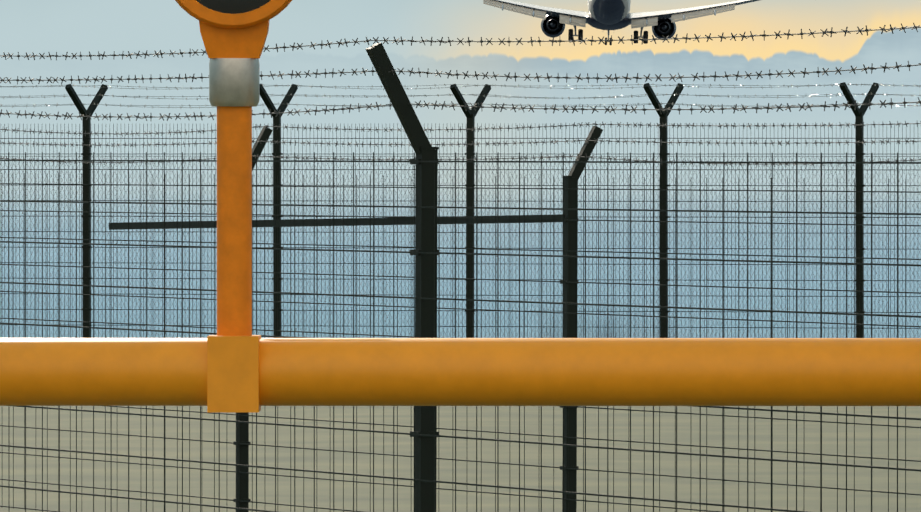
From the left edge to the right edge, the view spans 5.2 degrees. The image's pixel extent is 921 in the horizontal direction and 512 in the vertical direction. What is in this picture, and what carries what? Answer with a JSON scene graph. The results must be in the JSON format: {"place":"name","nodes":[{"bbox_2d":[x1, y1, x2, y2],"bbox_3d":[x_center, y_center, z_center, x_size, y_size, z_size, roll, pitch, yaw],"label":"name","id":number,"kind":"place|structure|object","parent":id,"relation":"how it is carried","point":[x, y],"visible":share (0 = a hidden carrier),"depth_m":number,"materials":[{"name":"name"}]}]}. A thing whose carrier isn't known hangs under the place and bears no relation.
{"place":"outdoors","nodes":[
{"label":"outdoors","id":0,"kind":"place"},
{"bbox_2d":[0,406,920,511],"bbox_3d":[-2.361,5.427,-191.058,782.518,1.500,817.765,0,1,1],"label":"shore ground","id":1,"kind":"structure","parent":0,"point":[808,441],"depth_m":89.31,"materials":[{"name":"sand"}]},
{"bbox_2d":[0,23,920,511],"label":"fence","id":2,"kind":"object","parent":1,"relation":"on","point":[424,161],"visible":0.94,"depth_m":44.95,"materials":[{"name":"grey metal"}]},
{"bbox_2d":[0,82,920,337],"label":"fence","id":3,"kind":"object","parent":1,"relation":"on","point":[858,112],"visible":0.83,"depth_m":130.49,"materials":[{"name":"grey metal"}]},
{"bbox_2d":[0,121,920,511],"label":"fence","id":4,"kind":"object","parent":1,"relation":"on","point":[570,283],"visible":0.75,"depth_m":67.06,"materials":[{"name":"grey metal"}]},
{"bbox_2d":[0,156,920,337],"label":"chainlink fence","id":5,"kind":"object","parent":1,"relation":"on","point":[475,240],"visible":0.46,"depth_m":133.76,"materials":[{"name":"grey metal"}]},
{"bbox_2d":[0,335,920,411],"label":"horizontal rail","id":6,"kind":"object","parent":1,"relation":"on","point":[216,373],"visible":0.97,"depth_m":18.02,"materials":[{"name":"metal"}]},
{"bbox_2d":[175,0,291,335],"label":"approach light","id":7,"kind":"object","parent":6,"relation":"on","point":[234,33],"visible":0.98,"depth_m":18.04,"materials":[{"name":"orange metal"}]},
{"bbox_2d":[0,186,920,337],"bbox_3d":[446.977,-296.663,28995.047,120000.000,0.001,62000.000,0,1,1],"label":"sea","id":8,"kind":"structure","parent":0,"point":[912,239],"depth_m":279.71,"materials":[{"name":"liquid"}]},
{"bbox_2d":[0,0,920,212],"label":"sky","id":9,"kind":"structure","parent":0,"point":[61,27],"materials":[{"name":"blue"}]},
{"bbox_2d":[483,0,758,44],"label":"airliner","id":10,"kind":"object","parent":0,"point":[608,15],"visible":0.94,"depth_m":896.34,"materials":[{"name":"blue"}]}
]}

